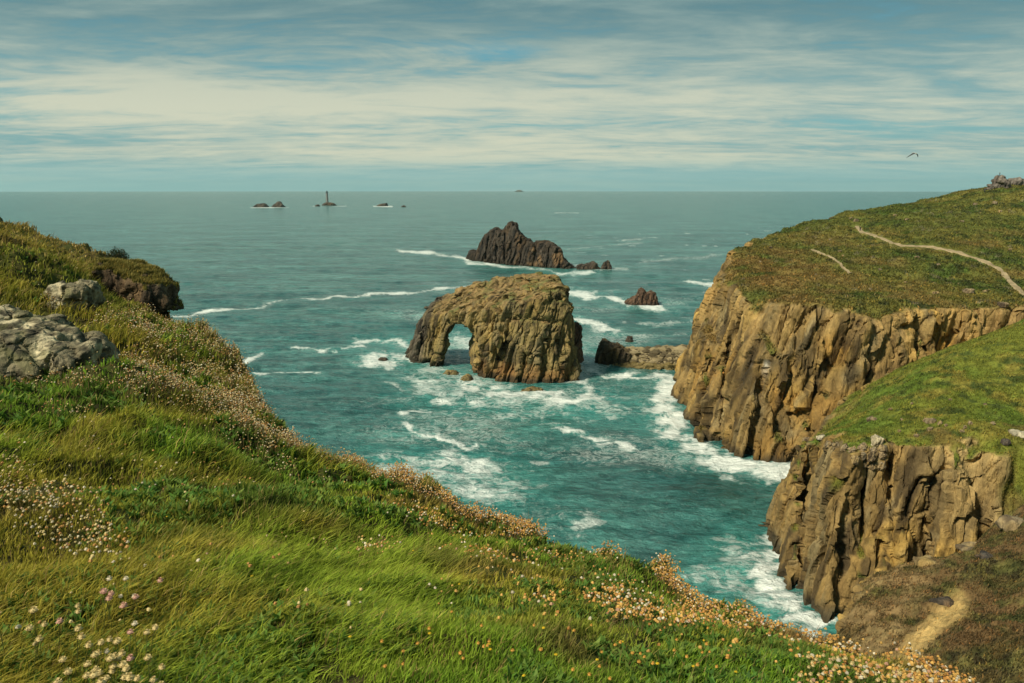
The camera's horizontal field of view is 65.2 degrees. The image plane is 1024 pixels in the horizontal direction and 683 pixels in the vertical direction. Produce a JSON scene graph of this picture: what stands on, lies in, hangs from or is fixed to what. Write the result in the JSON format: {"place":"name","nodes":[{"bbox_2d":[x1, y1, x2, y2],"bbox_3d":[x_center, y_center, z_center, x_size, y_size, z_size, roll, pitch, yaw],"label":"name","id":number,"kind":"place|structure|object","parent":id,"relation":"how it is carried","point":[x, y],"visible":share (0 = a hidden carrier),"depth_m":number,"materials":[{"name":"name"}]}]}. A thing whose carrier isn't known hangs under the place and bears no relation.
{"place":"outdoors","nodes":[
{"label":"outdoors","id":0,"kind":"place"},
{"bbox_2d":[0,191,950,640],"bbox_3d":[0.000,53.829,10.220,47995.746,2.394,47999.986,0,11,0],"label":"sea","id":1,"kind":"structure","parent":0,"point":[306,305],"depth_m":318.65,"materials":[{"name":"liquid"}]},
{"bbox_2d":[253,203,268,206],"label":"skerry","id":2,"kind":"structure","parent":1,"relation":"in","point":[261,205],"depth_m":2530.29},
{"bbox_2d":[272,201,284,206],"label":"skerry","id":3,"kind":"structure","parent":1,"relation":"in","point":[278,204],"depth_m":2526.76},
{"bbox_2d":[322,202,335,205],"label":"skerry","id":4,"kind":"structure","parent":1,"relation":"in","point":[328,204],"depth_m":2786.22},
{"bbox_2d":[378,357,388,360],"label":"sea rock","id":5,"kind":"object","parent":1,"relation":"in","point":[382,359],"visible":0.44,"depth_m":260.98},
{"bbox_2d":[443,370,458,374],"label":"sea rock","id":6,"kind":"object","parent":1,"relation":"in","point":[451,372],"visible":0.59,"depth_m":241.32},
{"bbox_2d":[460,374,473,380],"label":"sea rock","id":7,"kind":"object","parent":1,"relation":"in","point":[467,377],"visible":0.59,"depth_m":233.22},
{"bbox_2d":[405,272,577,383],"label":"sea arch","id":8,"kind":"structure","parent":1,"relation":"in","point":[521,327],"depth_m":233.33,"materials":[{"name":"stone"}]},
{"bbox_2d":[466,221,575,268],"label":"sea stack","id":9,"kind":"object","parent":1,"relation":"in","point":[510,243],"visible":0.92,"depth_m":592.70,"materials":[{"name":"stone"}]},
{"bbox_2d":[520,386,542,391],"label":"sea rock","id":10,"kind":"object","parent":1,"relation":"in","point":[532,388],"visible":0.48,"depth_m":220.21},
{"bbox_2d":[568,349,581,380],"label":"sea rock","id":11,"kind":"object","parent":1,"relation":"in","point":[573,375],"visible":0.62,"depth_m":233.19,"materials":[{"name":"stone"}]},
{"bbox_2d":[574,322,583,362],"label":"sea rock","id":12,"kind":"object","parent":1,"relation":"in","point":[578,336],"visible":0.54,"depth_m":247.18,"materials":[{"name":"stone"}]},
{"bbox_2d":[576,261,599,269],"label":"sea rock","id":13,"kind":"object","parent":1,"relation":"in","point":[592,265],"visible":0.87,"depth_m":558.53,"materials":[{"name":"stone"}]},
{"bbox_2d":[601,260,611,268],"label":"sea rock","id":14,"kind":"object","parent":1,"relation":"in","point":[606,264],"visible":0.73,"depth_m":559.44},
{"bbox_2d":[595,338,631,365],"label":"sea rock","id":15,"kind":"object","parent":1,"relation":"in","point":[608,352],"visible":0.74,"depth_m":253.23,"materials":[{"name":"stone"}]},
{"bbox_2d":[625,336,632,342],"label":"sea rock","id":16,"kind":"object","parent":1,"relation":"in","point":[629,339],"visible":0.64,"depth_m":294.40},
{"bbox_2d":[624,287,658,305],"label":"sea rock","id":17,"kind":"object","parent":1,"relation":"in","point":[642,296],"visible":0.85,"depth_m":385.72,"materials":[{"name":"stone"}]},
{"bbox_2d":[607,344,687,369],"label":"shore boulders","id":18,"kind":"object","parent":1,"relation":"in","point":[660,357],"visible":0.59,"depth_m":253.26,"materials":[{"name":"stone"}]},
{"bbox_2d":[0,217,979,682],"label":"foreground headland","id":19,"kind":"structure","parent":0,"point":[30,273],"depth_m":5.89,"materials":[{"name":"plant"}]},
{"bbox_2d":[24,624,41,672],"bbox_3d":[-1.567,1.008,2.621,0.039,0.176,0.027,-2,11,-12],"label":"thrift flower","id":20,"kind":"object","parent":19,"relation":"on","point":[29,628],"visible":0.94,"depth_m":2.61,"materials":[{"name":"beige plant"}]},
{"bbox_2d":[28,606,38,652],"bbox_3d":[-1.590,0.979,2.679,0.043,0.195,0.030,7,13,34],"label":"thrift flower","id":21,"kind":"object","parent":19,"relation":"on","point":[34,609],"visible":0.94,"depth_m":2.66,"materials":[{"name":"beige plant"}]},
{"bbox_2d":[33,635,42,673],"bbox_3d":[-1.513,1.019,2.563,0.042,0.171,0.026,3,11,13],"label":"thrift flower","id":22,"kind":"object","parent":19,"relation":"on","point":[38,638],"visible":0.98,"depth_m":2.55,"materials":[{"name":"beige plant"}]},
{"bbox_2d":[40,621,47,654],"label":"thrift flower","id":23,"kind":"object","parent":19,"relation":"on","point":[43,624],"visible":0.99,"depth_m":2.66,"materials":[{"name":"beige plant"}]},
{"bbox_2d":[52,677,62,682],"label":"thrift flower","id":24,"kind":"object","parent":19,"relation":"on","point":[57,680],"visible":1,"depth_m":2.29,"materials":[{"name":"beige plant"}]},
{"bbox_2d":[55,617,63,651],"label":"thrift flower","id":25,"kind":"object","parent":19,"relation":"on","point":[59,621],"visible":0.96,"depth_m":2.69,"materials":[{"name":"pink plant"}]},
{"bbox_2d":[0,304,119,382],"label":"boulder","id":26,"kind":"object","parent":19,"relation":"on","point":[52,342],"visible":0.91,"depth_m":9.95,"materials":[{"name":"stone"}]},
{"bbox_2d":[58,656,68,682],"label":"thrift flower","id":27,"kind":"object","parent":19,"relation":"on","point":[62,659],"visible":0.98,"depth_m":2.48,"materials":[{"name":"beige plant"}]},
{"bbox_2d":[63,667,72,682],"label":"thrift flower","id":28,"kind":"object","parent":19,"relation":"on","point":[68,671],"visible":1,"depth_m":2.39,"materials":[{"name":"beige plant"}]},
{"bbox_2d":[43,279,105,311],"bbox_3d":[-7.730,-0.767,14.037,0.985,0.617,0.871,-2,11,-11],"label":"boulder","id":29,"kind":"object","parent":19,"relation":"on","point":[88,293],"visible":0.79,"depth_m":13.83,"materials":[{"name":"stone"}]},
{"bbox_2d":[73,608,80,637],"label":"thrift flower","id":30,"kind":"object","parent":19,"relation":"on","point":[77,611],"visible":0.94,"depth_m":2.86,"materials":[{"name":"beige plant"}]},
{"bbox_2d":[75,624,83,666],"bbox_3d":[-1.423,1.017,2.640,0.029,0.189,0.046,-7,13,-33],"label":"thrift flower","id":31,"kind":"object","parent":19,"relation":"on","point":[78,627],"visible":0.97,"depth_m":2.62,"materials":[{"name":"beige plant"}]},
{"bbox_2d":[75,632,85,681],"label":"thrift flower","id":32,"kind":"object","parent":19,"relation":"on","point":[81,636],"visible":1,"depth_m":2.58,"materials":[{"name":"beige plant"}]},
{"bbox_2d":[82,672,89,682],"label":"thrift flower","id":33,"kind":"object","parent":19,"relation":"on","point":[86,676],"visible":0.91,"depth_m":2.40,"materials":[{"name":"beige plant"}]},
{"bbox_2d":[83,660,91,678],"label":"thrift flower","id":34,"kind":"object","parent":19,"relation":"on","point":[87,663],"visible":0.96,"depth_m":2.46,"materials":[{"name":"beige plant"}]},
{"bbox_2d":[84,641,93,682],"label":"thrift flower","id":35,"kind":"object","parent":19,"relation":"on","point":[89,644],"visible":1,"depth_m":2.54,"materials":[{"name":"beige plant"}]},
{"bbox_2d":[89,669,99,682],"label":"thrift flower","id":36,"kind":"object","parent":19,"relation":"on","point":[93,674],"visible":1,"depth_m":2.32,"materials":[{"name":"beige plant"}]},
{"bbox_2d":[90,651,99,667],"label":"thrift flower","id":37,"kind":"object","parent":19,"relation":"on","point":[94,655],"visible":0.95,"depth_m":2.50,"materials":[{"name":"beige plant"}]},
{"bbox_2d":[97,638,104,665],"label":"thrift flower","id":38,"kind":"object","parent":19,"relation":"on","point":[101,641],"visible":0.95,"depth_m":2.59,"materials":[{"name":"beige plant"}]},
{"bbox_2d":[96,677,106,682],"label":"thrift flower","id":39,"kind":"object","parent":19,"relation":"on","point":[100,680],"visible":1,"depth_m":2.29,"materials":[{"name":"beige plant"}]},
{"bbox_2d":[100,588,112,632],"bbox_3d":[-1.510,1.009,2.984,0.043,0.192,0.029,0,11,0],"label":"thrift flower","id":40,"kind":"object","parent":19,"relation":"on","point":[103,591],"visible":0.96,"depth_m":2.97,"materials":[{"name":"pink plant"}]},
{"bbox_2d":[103,675,110,682],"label":"thrift flower","id":41,"kind":"object","parent":19,"relation":"on","point":[106,678],"visible":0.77,"depth_m":2.39,"materials":[{"name":"beige plant"}]},
{"bbox_2d":[104,576,111,616],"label":"thrift flower","id":42,"kind":"object","parent":19,"relation":"on","point":[109,578],"visible":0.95,"depth_m":3.03,"materials":[{"name":"beige plant"}]},
{"bbox_2d":[104,594,112,632],"bbox_3d":[-1.485,1.017,2.950,0.045,0.182,0.028,4,11,20],"label":"thrift flower","id":43,"kind":"object","parent":19,"relation":"on","point":[108,598],"visible":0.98,"depth_m":2.93,"materials":[{"name":"pink plant"}]},
{"bbox_2d":[104,636,112,669],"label":"thrift flower","id":44,"kind":"object","parent":19,"relation":"on","point":[109,639],"visible":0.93,"depth_m":2.62,"materials":[{"name":"beige plant"}]},
{"bbox_2d":[105,653,115,682],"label":"thrift flower","id":45,"kind":"object","parent":19,"relation":"on","point":[110,657],"visible":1,"depth_m":2.43,"materials":[{"name":"beige plant"}]},
{"bbox_2d":[108,590,114,622],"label":"thrift flower","id":46,"kind":"object","parent":19,"relation":"on","point":[110,592],"visible":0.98,"depth_m":2.96,"materials":[{"name":"pink plant"}]},
{"bbox_2d":[108,669,115,682],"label":"thrift flower","id":47,"kind":"object","parent":19,"relation":"on","point":[111,671],"visible":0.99,"depth_m":2.43,"materials":[{"name":"beige plant"}]},
{"bbox_2d":[109,662,117,682],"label":"thrift flower","id":48,"kind":"object","parent":19,"relation":"on","point":[113,666],"visible":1,"depth_m":2.44,"materials":[{"name":"beige plant"}]},
{"bbox_2d":[105,246,128,259],"bbox_3d":[-12.416,-2.590,25.207,0.742,0.878,0.695,-6,12,-28],"label":"shrub","id":49,"kind":"object","parent":19,"relation":"on","point":[116,253],"visible":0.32,"depth_m":25.07,"materials":[{"name":"green plant"}]},
{"bbox_2d":[112,637,121,680],"bbox_3d":[-1.257,1.036,2.569,0.040,0.181,0.027,7,13,31],"label":"thrift flower","id":50,"kind":"object","parent":19,"relation":"on","point":[117,640],"visible":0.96,"depth_m":2.56,"materials":[{"name":"beige plant"}]},
{"bbox_2d":[114,654,125,682],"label":"thrift flower","id":51,"kind":"object","parent":19,"relation":"on","point":[118,658],"visible":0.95,"depth_m":2.46,"materials":[{"name":"beige plant"}]},
{"bbox_2d":[116,649,125,681],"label":"thrift flower","id":52,"kind":"object","parent":19,"relation":"on","point":[122,652],"visible":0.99,"depth_m":2.48,"materials":[{"name":"beige plant"}]},
{"bbox_2d":[118,660,127,681],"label":"thrift flower","id":53,"kind":"object","parent":19,"relation":"on","point":[121,664],"visible":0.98,"depth_m":2.42,"materials":[{"name":"beige plant"}]},
{"bbox_2d":[119,602,127,633],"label":"thrift flower","id":54,"kind":"object","parent":19,"relation":"on","point":[123,606],"visible":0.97,"depth_m":2.88,"materials":[{"name":"pink plant"}]},
{"bbox_2d":[120,672,127,682],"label":"thrift flower","id":55,"kind":"object","parent":19,"relation":"on","point":[123,675],"visible":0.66,"depth_m":2.35,"materials":[{"name":"beige plant"}]},
{"bbox_2d":[122,664,130,682],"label":"thrift flower","id":56,"kind":"object","parent":19,"relation":"on","point":[125,668],"visible":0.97,"depth_m":2.40,"materials":[{"name":"beige plant"}]},
{"bbox_2d":[123,576,130,617],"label":"thrift flower","id":57,"kind":"object","parent":19,"relation":"on","point":[125,578],"visible":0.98,"depth_m":3.08,"materials":[{"name":"beige plant"}]},
{"bbox_2d":[124,672,134,682],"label":"thrift flower","id":58,"kind":"object","parent":19,"relation":"on","point":[129,677],"visible":1,"depth_m":2.32,"materials":[{"name":"beige plant"}]},
{"bbox_2d":[127,629,133,661],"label":"thrift flower","id":59,"kind":"object","parent":19,"relation":"on","point":[130,631],"visible":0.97,"depth_m":2.66,"materials":[{"name":"pink plant"}]},
{"bbox_2d":[126,654,134,681],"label":"thrift flower","id":60,"kind":"object","parent":19,"relation":"on","point":[130,658],"visible":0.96,"depth_m":2.46,"materials":[{"name":"pink plant"}]},
{"bbox_2d":[131,621,137,655],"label":"thrift flower","id":61,"kind":"object","parent":19,"relation":"on","point":[134,623],"visible":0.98,"depth_m":2.68,"materials":[{"name":"white plant"}]},
{"bbox_2d":[132,594,139,629],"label":"thrift flower","id":62,"kind":"object","parent":19,"relation":"on","point":[135,596],"visible":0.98,"depth_m":3.01,"materials":[{"name":"pink plant"}]},
{"bbox_2d":[133,675,140,682],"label":"thrift flower","id":63,"kind":"object","parent":19,"relation":"on","point":[137,678],"visible":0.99,"depth_m":2.39,"materials":[{"name":"beige plant"}]},
{"bbox_2d":[92,262,183,312],"bbox_3d":[-9.499,-1.450,20.448,2.153,1.304,2.025,-2,11,-8],"label":"cliff ledge","id":64,"kind":"object","parent":19,"relation":"on","point":[161,297],"visible":0.56,"depth_m":19.77,"materials":[{"name":"stone"}]},
{"bbox_2d":[91,257,184,308],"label":"ledge grass","id":65,"kind":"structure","parent":64,"relation":"on","point":[122,267],"depth_m":20.04,"materials":[{"name":"plant"}]},
{"bbox_2d":[143,629,149,661],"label":"thrift flower","id":66,"kind":"object","parent":19,"relation":"on","point":[147,632],"visible":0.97,"depth_m":2.64,"materials":[{"name":"beige plant"}]},
{"bbox_2d":[144,654,151,679],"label":"thrift flower","id":67,"kind":"object","parent":19,"relation":"on","point":[147,657],"visible":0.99,"depth_m":2.48,"materials":[{"name":"beige plant"}]},
{"bbox_2d":[149,676,157,682],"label":"thrift flower","id":68,"kind":"object","parent":19,"relation":"on","point":[153,679],"visible":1,"depth_m":2.37,"materials":[{"name":"beige plant"}]},
{"bbox_2d":[150,624,158,655],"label":"thrift flower","id":69,"kind":"object","parent":19,"relation":"on","point":[155,627],"visible":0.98,"depth_m":2.66,"materials":[{"name":"beige plant"}]},
{"bbox_2d":[155,577,162,614],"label":"thrift flower","id":70,"kind":"object","parent":19,"relation":"on","point":[159,580],"visible":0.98,"depth_m":3.12,"materials":[{"name":"pink plant"}]},
{"bbox_2d":[157,663,164,682],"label":"thrift flower","id":71,"kind":"object","parent":19,"relation":"on","point":[161,666],"visible":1,"depth_m":2.44,"materials":[{"name":"beige plant"}]},
{"bbox_2d":[1,222,904,682],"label":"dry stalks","id":72,"kind":"object","parent":19,"relation":"on","point":[381,542],"visible":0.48,"depth_m":4.68,"materials":[{"name":"brown plant"}]},
{"bbox_2d":[0,235,975,682],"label":"thrift","id":73,"kind":"object","parent":19,"relation":"on","point":[674,583],"depth_m":6.86,"materials":[{"name":"plant"}]},
{"bbox_2d":[0,0,1023,191],"label":"sky","id":74,"kind":"structure","parent":0,"point":[96,95],"materials":[{"name":"blue"}]},
{"bbox_2d":[811,249,851,273],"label":"side path","id":75,"kind":"structure","parent":0,"point":[843,267],"depth_m":217.67,"materials":[{"name":"soil"}]},
{"bbox_2d":[670,185,1023,462],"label":"headland","id":76,"kind":"structure","parent":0,"point":[752,397],"depth_m":168.47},
{"bbox_2d":[699,184,1023,441],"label":"heath tufts","id":77,"kind":"object","parent":76,"relation":"on","point":[801,297],"visible":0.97,"depth_m":214.11,"materials":[{"name":"green plant"}]},
{"bbox_2d":[855,226,1023,294],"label":"footpath","id":78,"kind":"structure","parent":76,"relation":"on","point":[1015,286],"depth_m":222.70,"materials":[{"name":"soil"}]},
{"bbox_2d":[962,288,974,293],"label":"boulder","id":79,"kind":"object","parent":76,"relation":"on","point":[967,290],"visible":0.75,"depth_m":188.15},
{"bbox_2d":[985,184,993,189],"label":"boulder","id":80,"kind":"object","parent":76,"relation":"on","point":[990,186],"visible":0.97,"depth_m":323.45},
{"bbox_2d":[991,175,1011,188],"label":"crag","id":81,"kind":"structure","parent":76,"relation":"on","point":[997,181],"depth_m":323.18,"materials":[{"name":"stone"}]},
{"bbox_2d":[997,302,1008,307],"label":"boulder","id":82,"kind":"object","parent":76,"relation":"on","point":[1003,304],"visible":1,"depth_m":169.32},
{"bbox_2d":[1007,177,1023,184],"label":"crag","id":83,"kind":"structure","parent":76,"relation":"on","point":[1018,180],"depth_m":331.76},
{"bbox_2d":[758,320,1023,622],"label":"cliff","id":84,"kind":"structure","parent":0,"point":[908,503],"depth_m":105.50,"materials":[{"name":"stone"}]},
{"bbox_2d":[816,434,824,439],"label":"boulder","id":85,"kind":"object","parent":84,"relation":"on","point":[819,437],"visible":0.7,"depth_m":121.57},
{"bbox_2d":[823,440,831,447],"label":"boulder","id":86,"kind":"object","parent":84,"relation":"on","point":[827,444],"visible":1,"depth_m":112.61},
{"bbox_2d":[832,442,839,449],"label":"boulder","id":87,"kind":"object","parent":84,"relation":"on","point":[835,445],"visible":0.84,"depth_m":110.81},
{"bbox_2d":[840,443,848,451],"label":"boulder","id":88,"kind":"object","parent":84,"relation":"on","point":[844,447],"visible":0.98,"depth_m":106.38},
{"bbox_2d":[847,446,857,452],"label":"boulder","id":89,"kind":"object","parent":84,"relation":"on","point":[852,449],"visible":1,"depth_m":105.22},
{"bbox_2d":[850,455,859,464],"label":"boulder","id":90,"kind":"object","parent":84,"relation":"on","point":[855,460],"visible":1,"depth_m":104.28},
{"bbox_2d":[857,442,866,450],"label":"boulder","id":91,"kind":"object","parent":84,"relation":"on","point":[862,446],"visible":1,"depth_m":105.37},
{"bbox_2d":[860,452,865,459],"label":"boulder","id":92,"kind":"object","parent":84,"relation":"on","point":[863,455],"visible":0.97,"depth_m":104.96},
{"bbox_2d":[863,459,868,467],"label":"boulder","id":93,"kind":"object","parent":84,"relation":"on","point":[865,465],"visible":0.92,"depth_m":105.67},
{"bbox_2d":[866,451,875,461],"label":"boulder","id":94,"kind":"object","parent":84,"relation":"on","point":[870,456],"visible":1,"depth_m":104.69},
{"bbox_2d":[866,416,876,421],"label":"boulder","id":95,"kind":"object","parent":84,"relation":"on","point":[870,418],"visible":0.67,"depth_m":119.47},
{"bbox_2d":[868,463,876,469],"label":"boulder","id":96,"kind":"object","parent":84,"relation":"on","point":[873,466],"visible":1,"depth_m":105.30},
{"bbox_2d":[871,434,884,446],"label":"boulder","id":97,"kind":"object","parent":84,"relation":"on","point":[876,440],"visible":0.98,"depth_m":105.85,"materials":[{"name":"stone"}]},
{"bbox_2d":[877,460,885,470],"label":"boulder","id":98,"kind":"object","parent":84,"relation":"on","point":[882,467],"visible":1,"depth_m":105.15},
{"bbox_2d":[878,452,886,458],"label":"boulder","id":99,"kind":"object","parent":84,"relation":"on","point":[882,455],"visible":1,"depth_m":104.90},
{"bbox_2d":[878,444,887,451],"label":"boulder","id":100,"kind":"object","parent":84,"relation":"on","point":[882,448],"visible":1,"depth_m":104.98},
{"bbox_2d":[791,319,1023,576],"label":"slope grass","id":101,"kind":"structure","parent":84,"relation":"on","point":[846,430],"depth_m":120.77,"materials":[{"name":"plant"}]},
{"bbox_2d":[922,417,936,423],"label":"boulder","id":102,"kind":"object","parent":84,"relation":"on","point":[929,420],"visible":1,"depth_m":110.03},
{"bbox_2d":[1000,438,1011,445],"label":"boulder","id":103,"kind":"object","parent":84,"relation":"on","point":[1005,441],"visible":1,"depth_m":102.31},
{"bbox_2d":[1008,429,1023,438],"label":"boulder","id":104,"kind":"object","parent":84,"relation":"on","point":[1016,433],"visible":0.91,"depth_m":104.33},
{"bbox_2d":[833,505,1023,682],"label":"gully slope","id":105,"kind":"structure","parent":0,"point":[921,637],"depth_m":64.71,"materials":[{"name":"soil"}]},
{"bbox_2d":[912,555,936,566],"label":"boulder","id":106,"kind":"object","parent":105,"relation":"on","point":[925,560],"visible":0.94,"depth_m":71.81,"materials":[{"name":"stone"}]},
{"bbox_2d":[836,504,1023,682],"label":"heath plants","id":107,"kind":"object","parent":105,"relation":"on","point":[972,613],"visible":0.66,"depth_m":63.19,"materials":[{"name":"brown plant"}]},
{"bbox_2d":[928,596,953,606],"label":"boulder","id":108,"kind":"object","parent":105,"relation":"on","point":[947,601],"visible":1,"depth_m":64.97,"materials":[{"name":"stone"}]},
{"bbox_2d":[955,541,977,550],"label":"boulder","id":109,"kind":"object","parent":105,"relation":"on","point":[966,546],"visible":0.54,"depth_m":84.81,"materials":[{"name":"stone"}]},
{"bbox_2d":[974,550,993,559],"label":"boulder","id":110,"kind":"object","parent":105,"relation":"on","point":[982,554],"visible":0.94,"depth_m":69.91,"materials":[{"name":"stone"}]},
{"bbox_2d":[994,514,1023,531],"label":"boulder","id":111,"kind":"object","parent":105,"relation":"on","point":[1006,523],"visible":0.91,"depth_m":80.96,"materials":[{"name":"stone"}]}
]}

